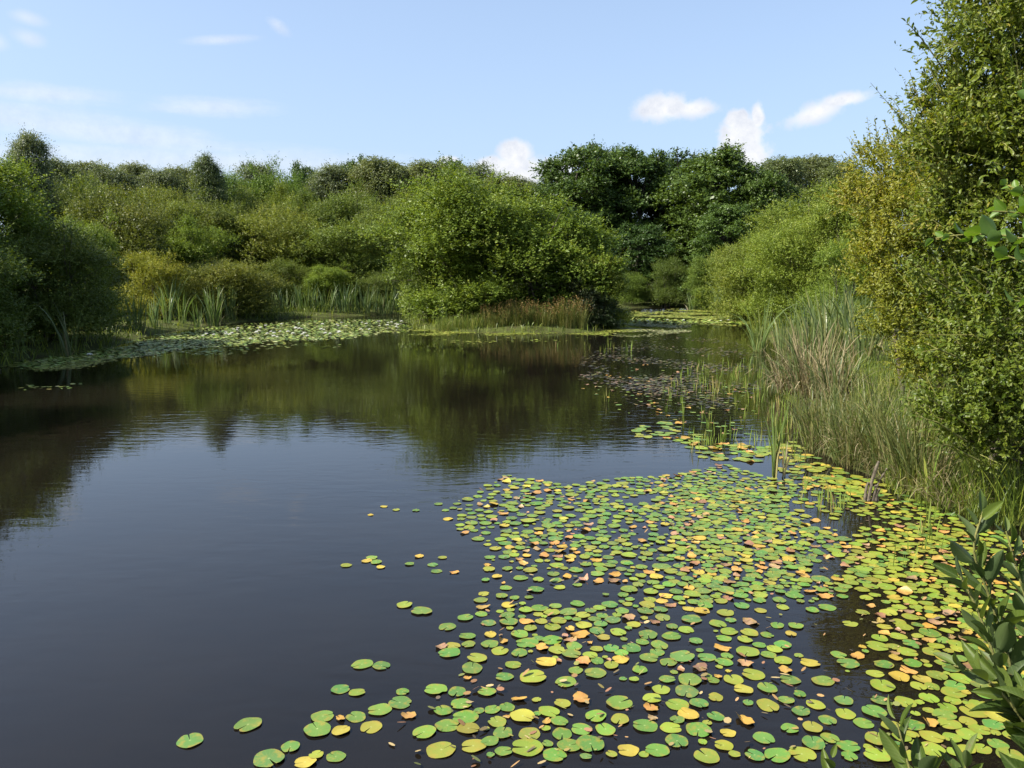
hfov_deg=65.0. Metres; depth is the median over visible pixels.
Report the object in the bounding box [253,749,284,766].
lily pad
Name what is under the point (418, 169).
birch tree
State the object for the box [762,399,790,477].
lone cattail
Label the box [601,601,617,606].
lily pad
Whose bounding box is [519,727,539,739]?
lily pad
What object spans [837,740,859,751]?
lily pad
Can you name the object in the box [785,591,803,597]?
lily pad
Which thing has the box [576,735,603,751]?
lily pad
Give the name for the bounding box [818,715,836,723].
lily pad
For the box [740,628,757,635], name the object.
lily pad
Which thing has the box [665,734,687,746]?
lily pad
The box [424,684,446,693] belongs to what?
lily pad
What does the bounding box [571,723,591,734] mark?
lily pad
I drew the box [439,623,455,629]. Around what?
lily pad
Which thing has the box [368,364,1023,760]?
lily pads
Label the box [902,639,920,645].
lily pad
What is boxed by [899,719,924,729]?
lily pad
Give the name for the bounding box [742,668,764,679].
lily pad
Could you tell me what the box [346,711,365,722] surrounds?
lily pad
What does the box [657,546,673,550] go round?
lily pad
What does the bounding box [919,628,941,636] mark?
lily pad
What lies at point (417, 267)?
island bush
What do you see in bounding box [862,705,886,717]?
lily pad
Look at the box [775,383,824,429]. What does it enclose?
rush clump
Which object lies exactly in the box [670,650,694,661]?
lily pad
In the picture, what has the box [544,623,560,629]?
lily pad
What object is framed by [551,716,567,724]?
lily pad
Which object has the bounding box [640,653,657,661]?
lily pad
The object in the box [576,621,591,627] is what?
lily pad
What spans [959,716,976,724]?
lily pad
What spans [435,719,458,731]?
lily pad
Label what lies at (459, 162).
oak tree
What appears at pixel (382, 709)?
lily pad
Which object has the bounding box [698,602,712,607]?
lily pad
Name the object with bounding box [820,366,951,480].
rush clump
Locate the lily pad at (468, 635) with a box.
[459,633,475,638]
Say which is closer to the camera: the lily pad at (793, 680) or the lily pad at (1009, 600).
the lily pad at (793, 680)
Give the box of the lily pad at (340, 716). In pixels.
[336,715,344,719]
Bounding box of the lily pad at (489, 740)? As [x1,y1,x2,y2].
[481,736,498,745]
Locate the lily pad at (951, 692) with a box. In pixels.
[941,686,966,697]
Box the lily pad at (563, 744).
[557,739,579,750]
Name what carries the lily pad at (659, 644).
on the water
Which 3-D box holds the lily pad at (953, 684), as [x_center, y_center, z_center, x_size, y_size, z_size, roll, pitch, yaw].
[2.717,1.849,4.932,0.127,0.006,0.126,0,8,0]
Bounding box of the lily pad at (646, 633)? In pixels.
[639,630,656,638]
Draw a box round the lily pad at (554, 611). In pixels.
[543,609,559,614]
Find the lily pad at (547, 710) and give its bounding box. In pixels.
[539,706,559,716]
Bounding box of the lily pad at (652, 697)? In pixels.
[643,693,660,701]
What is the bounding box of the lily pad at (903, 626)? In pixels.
[895,623,913,629]
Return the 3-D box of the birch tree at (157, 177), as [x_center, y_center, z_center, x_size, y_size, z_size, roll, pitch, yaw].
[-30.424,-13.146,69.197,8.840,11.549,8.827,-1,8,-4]
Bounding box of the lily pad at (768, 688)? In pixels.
[757,682,777,691]
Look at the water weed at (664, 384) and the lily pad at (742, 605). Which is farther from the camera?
the water weed at (664, 384)
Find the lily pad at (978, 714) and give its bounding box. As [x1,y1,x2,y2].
[959,704,987,717]
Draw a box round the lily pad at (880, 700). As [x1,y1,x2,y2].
[870,695,892,704]
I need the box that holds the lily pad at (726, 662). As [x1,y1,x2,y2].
[715,658,732,665]
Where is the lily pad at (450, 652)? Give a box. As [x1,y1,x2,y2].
[438,647,459,656]
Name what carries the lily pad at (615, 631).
on the water
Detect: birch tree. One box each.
[0,125,71,289]
[44,151,104,203]
[70,159,122,184]
[84,159,144,213]
[109,160,153,188]
[129,163,188,200]
[159,163,198,199]
[181,146,234,260]
[229,156,283,203]
[303,158,366,258]
[335,155,413,252]
[387,156,411,195]
[387,158,453,201]
[448,159,500,280]
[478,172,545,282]
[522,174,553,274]
[757,154,814,218]
[771,153,837,203]
[804,156,889,254]
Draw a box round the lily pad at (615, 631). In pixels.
[610,628,625,634]
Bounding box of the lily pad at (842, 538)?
[835,536,851,540]
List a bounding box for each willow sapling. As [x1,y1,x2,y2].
[821,743,843,767]
[877,694,983,767]
[931,489,1023,767]
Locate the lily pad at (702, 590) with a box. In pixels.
[694,588,710,592]
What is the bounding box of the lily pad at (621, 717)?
[611,713,628,723]
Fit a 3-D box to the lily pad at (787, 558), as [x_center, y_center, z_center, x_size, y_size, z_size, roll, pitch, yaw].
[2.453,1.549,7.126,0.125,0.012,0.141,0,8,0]
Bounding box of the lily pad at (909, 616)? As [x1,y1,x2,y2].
[901,613,918,619]
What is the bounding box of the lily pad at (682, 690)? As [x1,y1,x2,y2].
[675,684,698,697]
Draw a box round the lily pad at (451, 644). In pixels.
[446,642,459,647]
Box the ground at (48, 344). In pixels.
[0,278,1023,526]
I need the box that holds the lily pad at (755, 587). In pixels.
[749,585,765,589]
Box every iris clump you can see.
[269,288,293,311]
[292,281,320,311]
[312,289,339,311]
[329,281,359,311]
[352,285,378,312]
[372,286,401,314]
[392,286,410,313]
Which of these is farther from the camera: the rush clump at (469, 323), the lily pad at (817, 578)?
the rush clump at (469, 323)
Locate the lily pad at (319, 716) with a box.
[311,710,333,721]
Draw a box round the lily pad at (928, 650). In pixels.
[922,647,940,655]
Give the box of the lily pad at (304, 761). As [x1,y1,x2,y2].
[295,756,316,767]
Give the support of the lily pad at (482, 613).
on the water
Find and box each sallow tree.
[0,137,104,343]
[44,202,127,328]
[124,184,208,278]
[141,169,204,236]
[155,210,245,306]
[170,182,270,294]
[205,151,264,257]
[241,152,319,215]
[262,176,320,245]
[271,184,365,294]
[317,172,384,271]
[680,250,732,309]
[718,178,892,317]
[740,200,813,291]
[786,165,900,323]
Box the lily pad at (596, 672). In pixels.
[585,668,605,677]
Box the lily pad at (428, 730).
[413,725,435,737]
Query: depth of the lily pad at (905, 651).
5.37 m
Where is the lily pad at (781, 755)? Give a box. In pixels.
[764,748,790,762]
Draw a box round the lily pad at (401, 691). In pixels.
[396,688,408,694]
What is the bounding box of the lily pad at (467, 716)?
[453,710,478,722]
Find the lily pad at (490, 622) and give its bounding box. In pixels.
[481,620,495,625]
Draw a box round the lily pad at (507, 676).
[496,672,513,679]
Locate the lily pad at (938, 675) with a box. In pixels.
[926,670,947,679]
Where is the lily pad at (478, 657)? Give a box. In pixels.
[467,653,486,661]
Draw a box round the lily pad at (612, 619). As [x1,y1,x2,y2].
[604,616,620,622]
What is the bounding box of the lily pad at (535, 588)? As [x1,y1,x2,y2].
[528,586,543,591]
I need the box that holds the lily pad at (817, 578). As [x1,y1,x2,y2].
[811,575,829,581]
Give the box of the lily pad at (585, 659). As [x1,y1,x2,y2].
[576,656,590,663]
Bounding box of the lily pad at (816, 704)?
[806,699,825,708]
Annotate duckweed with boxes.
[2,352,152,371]
[409,322,645,335]
[615,323,691,336]
[627,308,749,325]
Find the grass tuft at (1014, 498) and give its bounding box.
[934,433,1023,526]
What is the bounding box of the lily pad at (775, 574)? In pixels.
[764,571,780,577]
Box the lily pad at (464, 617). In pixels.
[458,614,472,619]
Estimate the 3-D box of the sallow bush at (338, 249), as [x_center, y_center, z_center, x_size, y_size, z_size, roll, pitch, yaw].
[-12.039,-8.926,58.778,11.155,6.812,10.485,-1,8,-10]
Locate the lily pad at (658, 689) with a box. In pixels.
[652,685,669,693]
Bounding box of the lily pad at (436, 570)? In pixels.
[431,569,441,572]
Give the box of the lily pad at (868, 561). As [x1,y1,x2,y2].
[861,558,877,563]
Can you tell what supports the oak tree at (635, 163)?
on the ground at (48, 344)
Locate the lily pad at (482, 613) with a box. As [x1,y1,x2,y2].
[475,611,486,615]
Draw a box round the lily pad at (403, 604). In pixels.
[397,601,411,607]
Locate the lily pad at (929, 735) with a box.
[919,730,944,742]
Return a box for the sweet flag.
[39,301,90,355]
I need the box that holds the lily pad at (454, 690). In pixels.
[448,686,465,695]
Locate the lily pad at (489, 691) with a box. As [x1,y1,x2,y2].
[478,687,495,695]
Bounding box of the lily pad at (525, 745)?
[512,739,542,755]
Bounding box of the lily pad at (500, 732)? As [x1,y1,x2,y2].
[493,726,511,737]
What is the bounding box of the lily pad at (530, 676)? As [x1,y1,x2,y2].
[520,670,546,681]
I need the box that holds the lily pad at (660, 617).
[655,614,669,620]
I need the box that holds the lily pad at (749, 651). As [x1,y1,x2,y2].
[736,646,759,655]
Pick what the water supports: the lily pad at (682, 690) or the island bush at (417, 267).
the lily pad at (682, 690)
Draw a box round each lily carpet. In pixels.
[11,318,411,369]
[630,316,744,323]
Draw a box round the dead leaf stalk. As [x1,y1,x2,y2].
[782,441,792,477]
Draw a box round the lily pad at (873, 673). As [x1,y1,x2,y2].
[866,670,883,676]
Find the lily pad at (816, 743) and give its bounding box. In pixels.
[802,735,824,749]
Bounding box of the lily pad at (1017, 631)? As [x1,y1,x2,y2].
[1015,629,1023,635]
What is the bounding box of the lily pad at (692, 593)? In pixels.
[683,590,700,595]
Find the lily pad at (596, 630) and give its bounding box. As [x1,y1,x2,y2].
[590,627,604,633]
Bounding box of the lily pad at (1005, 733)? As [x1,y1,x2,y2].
[1002,731,1009,738]
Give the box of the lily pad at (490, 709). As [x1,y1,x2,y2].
[485,705,500,713]
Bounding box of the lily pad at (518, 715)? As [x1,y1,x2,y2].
[510,709,534,720]
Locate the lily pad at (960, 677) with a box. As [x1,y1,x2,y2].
[949,673,971,683]
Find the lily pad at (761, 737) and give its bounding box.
[753,732,774,743]
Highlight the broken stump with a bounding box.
[863,461,887,500]
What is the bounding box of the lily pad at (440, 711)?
[434,705,451,714]
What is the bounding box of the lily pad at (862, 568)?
[856,565,872,570]
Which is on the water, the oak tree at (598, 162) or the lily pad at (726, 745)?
the lily pad at (726, 745)
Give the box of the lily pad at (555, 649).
[548,646,565,653]
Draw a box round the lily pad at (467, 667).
[462,662,481,672]
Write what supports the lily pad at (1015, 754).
on the water
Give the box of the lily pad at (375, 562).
[371,559,381,563]
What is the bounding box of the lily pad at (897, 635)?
[889,632,907,638]
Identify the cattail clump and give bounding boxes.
[119,288,152,329]
[144,293,161,326]
[147,269,188,319]
[155,286,177,322]
[174,289,197,323]
[187,301,203,327]
[198,282,228,324]
[216,284,239,319]
[733,295,796,351]
[767,301,809,354]
[780,288,836,358]
[791,274,870,360]
[802,284,863,340]
[825,280,892,364]
[834,282,885,350]
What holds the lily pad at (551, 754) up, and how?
on the water
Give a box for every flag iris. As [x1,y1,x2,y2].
[437,293,448,318]
[919,445,943,497]
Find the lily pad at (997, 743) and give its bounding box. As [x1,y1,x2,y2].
[987,738,1009,748]
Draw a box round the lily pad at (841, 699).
[834,695,852,704]
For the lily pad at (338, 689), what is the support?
on the water
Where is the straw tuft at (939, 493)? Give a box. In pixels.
[887,457,1011,511]
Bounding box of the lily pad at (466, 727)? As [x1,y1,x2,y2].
[457,722,478,732]
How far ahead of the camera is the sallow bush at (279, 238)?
57.58 m
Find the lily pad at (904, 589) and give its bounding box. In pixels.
[896,586,912,594]
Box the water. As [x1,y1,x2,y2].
[0,307,1023,767]
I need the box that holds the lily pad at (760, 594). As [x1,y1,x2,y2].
[752,591,767,597]
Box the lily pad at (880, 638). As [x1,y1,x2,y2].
[871,634,887,640]
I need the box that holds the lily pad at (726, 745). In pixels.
[715,740,732,749]
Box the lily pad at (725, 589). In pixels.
[716,586,734,592]
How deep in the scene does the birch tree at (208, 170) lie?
63.83 m
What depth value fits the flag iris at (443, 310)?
38.44 m
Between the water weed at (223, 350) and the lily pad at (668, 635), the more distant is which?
the water weed at (223, 350)
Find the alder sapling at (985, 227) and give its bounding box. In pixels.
[925,81,1023,306]
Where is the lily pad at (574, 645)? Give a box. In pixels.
[566,641,581,649]
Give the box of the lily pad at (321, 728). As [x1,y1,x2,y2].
[304,721,330,735]
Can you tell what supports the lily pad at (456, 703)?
on the water
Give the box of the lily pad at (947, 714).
[932,708,956,719]
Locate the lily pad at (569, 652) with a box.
[562,649,580,657]
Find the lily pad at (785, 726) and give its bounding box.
[781,723,798,732]
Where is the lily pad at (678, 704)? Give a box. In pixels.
[665,699,688,709]
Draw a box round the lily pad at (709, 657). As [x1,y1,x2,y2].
[698,653,715,660]
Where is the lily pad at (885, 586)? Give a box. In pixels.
[876,583,895,589]
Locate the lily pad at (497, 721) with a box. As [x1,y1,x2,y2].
[488,716,505,726]
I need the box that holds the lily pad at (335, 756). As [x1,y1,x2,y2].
[326,751,345,761]
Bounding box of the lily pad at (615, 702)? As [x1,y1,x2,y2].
[606,695,632,708]
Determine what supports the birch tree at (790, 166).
on the ground at (48, 344)
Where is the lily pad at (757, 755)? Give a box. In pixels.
[745,749,764,760]
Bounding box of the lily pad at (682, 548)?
[676,546,690,550]
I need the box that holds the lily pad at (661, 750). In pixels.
[645,743,669,755]
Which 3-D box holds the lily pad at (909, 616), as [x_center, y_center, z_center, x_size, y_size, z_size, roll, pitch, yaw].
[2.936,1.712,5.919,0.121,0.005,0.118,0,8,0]
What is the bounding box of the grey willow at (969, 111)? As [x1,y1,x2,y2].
[869,0,1023,495]
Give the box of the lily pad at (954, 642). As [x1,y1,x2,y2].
[947,640,961,646]
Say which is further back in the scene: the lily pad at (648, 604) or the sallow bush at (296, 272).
the sallow bush at (296, 272)
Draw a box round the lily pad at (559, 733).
[552,727,571,738]
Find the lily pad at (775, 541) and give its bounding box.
[772,539,786,543]
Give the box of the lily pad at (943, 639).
[934,636,948,642]
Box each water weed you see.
[21,383,81,388]
[179,343,348,354]
[451,337,612,343]
[579,335,761,408]
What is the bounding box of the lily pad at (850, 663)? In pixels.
[837,658,859,667]
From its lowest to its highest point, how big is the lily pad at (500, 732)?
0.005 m
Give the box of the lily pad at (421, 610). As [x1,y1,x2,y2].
[411,606,431,613]
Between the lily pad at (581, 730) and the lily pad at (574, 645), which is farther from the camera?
the lily pad at (574, 645)
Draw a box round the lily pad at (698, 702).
[689,698,708,706]
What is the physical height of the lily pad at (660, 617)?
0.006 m
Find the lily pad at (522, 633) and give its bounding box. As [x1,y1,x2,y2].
[511,630,527,637]
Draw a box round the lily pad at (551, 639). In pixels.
[542,635,561,643]
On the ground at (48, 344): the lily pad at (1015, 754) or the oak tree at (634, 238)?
the oak tree at (634, 238)
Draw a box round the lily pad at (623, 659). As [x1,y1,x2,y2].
[612,655,628,662]
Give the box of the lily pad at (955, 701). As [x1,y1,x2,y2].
[944,696,961,704]
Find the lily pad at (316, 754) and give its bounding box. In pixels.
[309,750,323,757]
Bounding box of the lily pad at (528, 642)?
[516,638,538,646]
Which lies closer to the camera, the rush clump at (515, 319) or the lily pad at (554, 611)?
the lily pad at (554, 611)
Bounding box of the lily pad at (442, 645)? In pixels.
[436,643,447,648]
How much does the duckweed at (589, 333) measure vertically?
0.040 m
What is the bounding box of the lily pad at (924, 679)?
[912,675,931,682]
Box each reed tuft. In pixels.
[684,292,704,309]
[710,284,726,311]
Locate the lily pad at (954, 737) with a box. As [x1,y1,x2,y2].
[942,732,961,741]
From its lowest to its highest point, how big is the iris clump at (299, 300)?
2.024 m
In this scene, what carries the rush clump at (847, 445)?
on the ground at (48, 344)
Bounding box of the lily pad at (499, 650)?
[491,646,508,654]
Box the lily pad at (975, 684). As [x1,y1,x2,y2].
[970,680,990,687]
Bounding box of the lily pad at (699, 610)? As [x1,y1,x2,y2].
[693,607,709,613]
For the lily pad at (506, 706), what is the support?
on the water
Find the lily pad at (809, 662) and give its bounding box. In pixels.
[800,658,820,665]
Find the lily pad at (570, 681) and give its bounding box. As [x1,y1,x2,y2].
[555,676,575,686]
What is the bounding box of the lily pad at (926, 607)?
[923,605,940,611]
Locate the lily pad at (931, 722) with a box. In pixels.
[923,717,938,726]
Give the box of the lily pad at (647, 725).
[633,719,657,731]
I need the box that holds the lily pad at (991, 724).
[982,719,1004,729]
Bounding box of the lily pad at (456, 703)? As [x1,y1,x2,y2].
[451,698,470,708]
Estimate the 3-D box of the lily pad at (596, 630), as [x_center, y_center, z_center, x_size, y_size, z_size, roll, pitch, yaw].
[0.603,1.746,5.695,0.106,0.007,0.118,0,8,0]
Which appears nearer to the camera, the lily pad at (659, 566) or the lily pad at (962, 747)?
the lily pad at (962, 747)
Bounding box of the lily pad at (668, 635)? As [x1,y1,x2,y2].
[662,631,680,639]
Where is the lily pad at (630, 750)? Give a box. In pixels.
[618,744,638,755]
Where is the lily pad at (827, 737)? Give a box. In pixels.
[820,733,839,742]
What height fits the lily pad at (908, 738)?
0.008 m
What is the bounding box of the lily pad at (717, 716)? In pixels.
[707,711,724,720]
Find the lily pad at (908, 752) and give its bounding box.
[883,745,910,760]
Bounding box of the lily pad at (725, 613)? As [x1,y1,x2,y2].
[717,609,733,615]
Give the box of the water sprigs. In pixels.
[555,337,946,567]
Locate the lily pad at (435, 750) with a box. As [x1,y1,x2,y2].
[426,741,455,757]
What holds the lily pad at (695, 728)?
on the water
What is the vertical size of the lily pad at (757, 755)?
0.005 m
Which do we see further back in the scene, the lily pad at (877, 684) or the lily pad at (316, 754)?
the lily pad at (877, 684)
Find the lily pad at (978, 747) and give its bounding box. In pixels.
[974,743,991,753]
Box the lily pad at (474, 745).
[462,739,485,751]
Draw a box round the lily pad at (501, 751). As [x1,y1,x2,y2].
[495,746,511,755]
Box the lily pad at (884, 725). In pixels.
[881,721,899,728]
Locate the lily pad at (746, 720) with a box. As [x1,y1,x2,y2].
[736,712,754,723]
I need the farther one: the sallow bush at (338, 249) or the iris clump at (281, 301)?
the sallow bush at (338, 249)
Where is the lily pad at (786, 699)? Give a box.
[778,696,794,702]
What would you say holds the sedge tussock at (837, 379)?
on the ground at (48, 344)
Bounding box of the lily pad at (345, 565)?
[341,563,351,566]
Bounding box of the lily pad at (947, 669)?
[942,664,958,671]
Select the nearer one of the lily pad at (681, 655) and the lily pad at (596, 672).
the lily pad at (596, 672)
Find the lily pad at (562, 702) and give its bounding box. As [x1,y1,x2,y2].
[554,699,570,706]
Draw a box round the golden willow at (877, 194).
[814,106,1023,405]
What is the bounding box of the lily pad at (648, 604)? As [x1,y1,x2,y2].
[639,601,654,607]
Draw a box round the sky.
[0,0,1020,273]
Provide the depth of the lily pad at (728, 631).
5.68 m
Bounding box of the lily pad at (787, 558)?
[782,556,795,560]
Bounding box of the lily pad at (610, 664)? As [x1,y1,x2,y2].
[604,661,617,668]
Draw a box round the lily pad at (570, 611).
[560,608,576,614]
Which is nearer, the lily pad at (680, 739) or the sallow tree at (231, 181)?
the lily pad at (680, 739)
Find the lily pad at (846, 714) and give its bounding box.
[835,708,855,718]
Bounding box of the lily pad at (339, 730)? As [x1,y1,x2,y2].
[332,725,349,734]
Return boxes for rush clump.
[433,314,461,330]
[455,311,484,328]
[479,302,514,327]
[503,297,535,325]
[525,299,560,326]
[547,294,582,328]
[572,297,591,329]
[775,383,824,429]
[776,371,869,457]
[795,367,916,471]
[805,365,909,427]
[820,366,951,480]
[849,373,990,500]
[857,357,940,427]
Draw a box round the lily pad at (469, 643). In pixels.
[461,640,474,646]
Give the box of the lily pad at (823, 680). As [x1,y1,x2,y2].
[811,676,834,685]
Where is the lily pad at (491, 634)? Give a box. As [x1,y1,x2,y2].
[484,631,495,636]
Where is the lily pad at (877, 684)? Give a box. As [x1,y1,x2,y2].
[870,679,895,691]
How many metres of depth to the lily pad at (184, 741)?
4.35 m
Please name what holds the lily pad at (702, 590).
on the water
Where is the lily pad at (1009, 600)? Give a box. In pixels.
[998,598,1011,603]
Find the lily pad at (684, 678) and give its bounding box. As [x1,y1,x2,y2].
[679,673,701,684]
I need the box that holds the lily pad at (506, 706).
[500,702,514,710]
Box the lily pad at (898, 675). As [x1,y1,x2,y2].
[888,671,909,681]
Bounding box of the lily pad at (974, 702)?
[968,699,983,705]
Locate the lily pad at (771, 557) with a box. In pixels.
[763,556,778,559]
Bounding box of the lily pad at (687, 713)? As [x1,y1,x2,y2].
[678,707,698,718]
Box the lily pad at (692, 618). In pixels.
[682,614,701,622]
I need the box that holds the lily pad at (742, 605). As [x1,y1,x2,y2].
[734,602,749,607]
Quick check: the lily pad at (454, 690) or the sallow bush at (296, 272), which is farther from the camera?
the sallow bush at (296, 272)
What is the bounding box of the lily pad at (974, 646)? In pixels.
[967,643,977,649]
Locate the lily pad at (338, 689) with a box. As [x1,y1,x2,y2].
[331,684,349,693]
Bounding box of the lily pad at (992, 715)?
[984,711,1006,721]
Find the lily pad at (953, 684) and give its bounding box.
[944,680,965,690]
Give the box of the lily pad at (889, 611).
[879,609,897,615]
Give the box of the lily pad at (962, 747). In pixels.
[958,744,975,752]
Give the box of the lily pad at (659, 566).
[652,563,670,568]
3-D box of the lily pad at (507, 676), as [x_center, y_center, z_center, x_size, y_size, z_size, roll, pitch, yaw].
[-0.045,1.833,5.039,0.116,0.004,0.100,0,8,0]
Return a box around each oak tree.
[287,160,317,189]
[337,153,367,222]
[435,154,470,284]
[524,138,637,278]
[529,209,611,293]
[575,138,645,245]
[578,142,702,286]
[605,218,681,296]
[638,147,704,266]
[647,134,787,296]
[675,198,760,294]
[719,163,803,267]
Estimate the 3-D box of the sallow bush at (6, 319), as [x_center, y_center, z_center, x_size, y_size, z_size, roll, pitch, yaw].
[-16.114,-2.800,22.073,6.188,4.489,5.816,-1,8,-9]
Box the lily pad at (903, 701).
[894,696,916,706]
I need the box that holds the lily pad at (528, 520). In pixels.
[520,518,535,521]
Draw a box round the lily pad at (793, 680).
[780,675,800,683]
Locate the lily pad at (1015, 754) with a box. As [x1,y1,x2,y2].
[996,747,1023,761]
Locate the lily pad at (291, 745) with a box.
[281,741,299,751]
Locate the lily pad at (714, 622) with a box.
[709,619,726,626]
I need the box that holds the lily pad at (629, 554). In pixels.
[621,552,636,556]
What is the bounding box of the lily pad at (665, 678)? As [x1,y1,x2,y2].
[659,675,675,681]
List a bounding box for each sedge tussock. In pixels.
[747,336,817,394]
[758,318,878,398]
[791,339,882,401]
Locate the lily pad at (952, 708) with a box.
[938,703,957,712]
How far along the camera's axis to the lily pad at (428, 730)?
4.43 m
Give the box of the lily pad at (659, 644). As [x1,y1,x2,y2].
[651,640,667,648]
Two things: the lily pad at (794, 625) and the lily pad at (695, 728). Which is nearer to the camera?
the lily pad at (695, 728)
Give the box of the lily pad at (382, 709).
[368,703,391,714]
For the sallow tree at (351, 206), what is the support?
on the ground at (48, 344)
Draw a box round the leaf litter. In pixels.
[388,477,1019,766]
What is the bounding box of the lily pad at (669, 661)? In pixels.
[660,658,676,665]
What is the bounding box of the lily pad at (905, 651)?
[897,647,917,655]
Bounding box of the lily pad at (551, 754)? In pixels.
[543,748,566,760]
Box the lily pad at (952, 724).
[937,718,961,728]
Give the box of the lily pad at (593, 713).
[585,710,605,721]
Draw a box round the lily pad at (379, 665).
[372,661,389,668]
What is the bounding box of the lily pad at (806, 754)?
[788,746,816,761]
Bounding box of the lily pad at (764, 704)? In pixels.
[756,698,778,711]
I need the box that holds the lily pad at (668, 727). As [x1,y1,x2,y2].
[660,722,680,732]
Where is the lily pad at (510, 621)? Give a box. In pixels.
[499,617,517,624]
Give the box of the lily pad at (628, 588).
[620,585,637,591]
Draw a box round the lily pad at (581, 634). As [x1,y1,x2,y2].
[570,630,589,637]
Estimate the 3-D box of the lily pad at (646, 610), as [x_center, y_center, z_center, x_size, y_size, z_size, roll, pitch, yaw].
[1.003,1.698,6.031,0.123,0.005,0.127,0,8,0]
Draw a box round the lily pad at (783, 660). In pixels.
[774,656,791,663]
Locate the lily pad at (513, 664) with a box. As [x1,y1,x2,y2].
[505,661,520,667]
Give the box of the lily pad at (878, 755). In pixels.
[863,747,890,760]
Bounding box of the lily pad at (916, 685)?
[910,681,926,689]
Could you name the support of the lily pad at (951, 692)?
on the water
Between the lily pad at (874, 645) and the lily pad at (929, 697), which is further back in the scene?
the lily pad at (874, 645)
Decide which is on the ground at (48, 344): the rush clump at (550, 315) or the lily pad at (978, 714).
the rush clump at (550, 315)
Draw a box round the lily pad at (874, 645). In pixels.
[866,641,888,650]
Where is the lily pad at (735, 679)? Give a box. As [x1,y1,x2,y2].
[724,674,743,684]
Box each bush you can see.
[0,213,142,343]
[0,217,47,352]
[25,166,140,290]
[40,180,188,302]
[110,246,203,319]
[163,255,295,315]
[203,202,335,297]
[213,180,283,263]
[257,256,317,307]
[269,213,414,304]
[301,260,353,308]
[349,191,420,295]
[355,271,404,307]
[371,188,486,320]
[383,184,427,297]
[482,189,629,320]
[550,250,638,324]
[562,277,607,325]
[586,293,623,326]
[611,271,649,305]
[639,256,693,306]
[693,234,786,320]
[725,215,845,323]
[787,233,881,334]
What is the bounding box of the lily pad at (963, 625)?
[958,623,973,630]
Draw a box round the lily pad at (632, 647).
[622,643,640,651]
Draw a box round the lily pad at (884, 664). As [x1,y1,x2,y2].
[873,660,893,667]
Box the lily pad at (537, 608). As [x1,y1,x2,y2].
[531,605,547,610]
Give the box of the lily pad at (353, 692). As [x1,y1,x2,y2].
[349,689,364,695]
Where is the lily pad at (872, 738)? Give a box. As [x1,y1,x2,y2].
[865,731,881,744]
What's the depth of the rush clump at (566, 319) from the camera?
36.01 m
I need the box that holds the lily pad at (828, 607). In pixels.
[818,604,835,610]
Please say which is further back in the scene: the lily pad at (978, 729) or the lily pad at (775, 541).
the lily pad at (775, 541)
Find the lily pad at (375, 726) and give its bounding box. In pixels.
[360,721,381,732]
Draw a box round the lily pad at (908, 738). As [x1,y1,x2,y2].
[892,733,911,741]
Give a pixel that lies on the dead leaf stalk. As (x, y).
(784, 472)
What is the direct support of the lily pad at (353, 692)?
on the water
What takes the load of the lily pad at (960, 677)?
on the water
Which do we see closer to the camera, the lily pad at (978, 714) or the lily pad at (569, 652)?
the lily pad at (978, 714)
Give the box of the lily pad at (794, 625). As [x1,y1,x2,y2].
[788,622,803,627]
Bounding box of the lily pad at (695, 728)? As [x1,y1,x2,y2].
[686,722,711,736]
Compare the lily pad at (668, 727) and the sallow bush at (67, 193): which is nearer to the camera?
the lily pad at (668, 727)
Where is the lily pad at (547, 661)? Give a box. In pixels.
[536,657,555,665]
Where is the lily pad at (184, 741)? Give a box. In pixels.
[176,733,202,747]
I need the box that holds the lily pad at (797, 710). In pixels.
[791,706,809,715]
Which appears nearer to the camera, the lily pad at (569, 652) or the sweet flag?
the lily pad at (569, 652)
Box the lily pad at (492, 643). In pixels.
[481,640,497,647]
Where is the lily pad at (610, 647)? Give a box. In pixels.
[603,644,618,651]
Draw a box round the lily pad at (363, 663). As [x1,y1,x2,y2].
[351,659,372,668]
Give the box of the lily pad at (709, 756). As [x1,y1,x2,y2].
[694,748,719,762]
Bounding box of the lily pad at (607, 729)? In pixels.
[595,723,615,734]
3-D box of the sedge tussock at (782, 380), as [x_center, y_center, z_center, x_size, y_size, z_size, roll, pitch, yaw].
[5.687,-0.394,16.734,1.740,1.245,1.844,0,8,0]
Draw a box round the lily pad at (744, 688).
[734,684,752,692]
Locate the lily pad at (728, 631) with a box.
[720,627,737,634]
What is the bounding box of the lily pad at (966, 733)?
[956,728,982,740]
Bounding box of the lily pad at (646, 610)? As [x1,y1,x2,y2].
[637,607,653,613]
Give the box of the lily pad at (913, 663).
[902,659,921,666]
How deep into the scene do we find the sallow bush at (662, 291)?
62.43 m
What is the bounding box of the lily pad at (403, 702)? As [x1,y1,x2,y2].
[388,696,410,708]
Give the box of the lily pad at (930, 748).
[921,741,945,756]
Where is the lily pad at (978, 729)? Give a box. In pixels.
[968,724,990,734]
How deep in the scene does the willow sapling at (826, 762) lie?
1.56 m
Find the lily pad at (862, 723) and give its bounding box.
[853,718,873,727]
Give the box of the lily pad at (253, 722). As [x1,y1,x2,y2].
[233,717,261,731]
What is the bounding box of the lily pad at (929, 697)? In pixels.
[919,693,939,702]
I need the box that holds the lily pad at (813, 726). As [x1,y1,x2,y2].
[802,721,822,731]
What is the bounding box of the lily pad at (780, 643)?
[774,640,791,647]
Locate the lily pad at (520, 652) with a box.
[511,648,526,656]

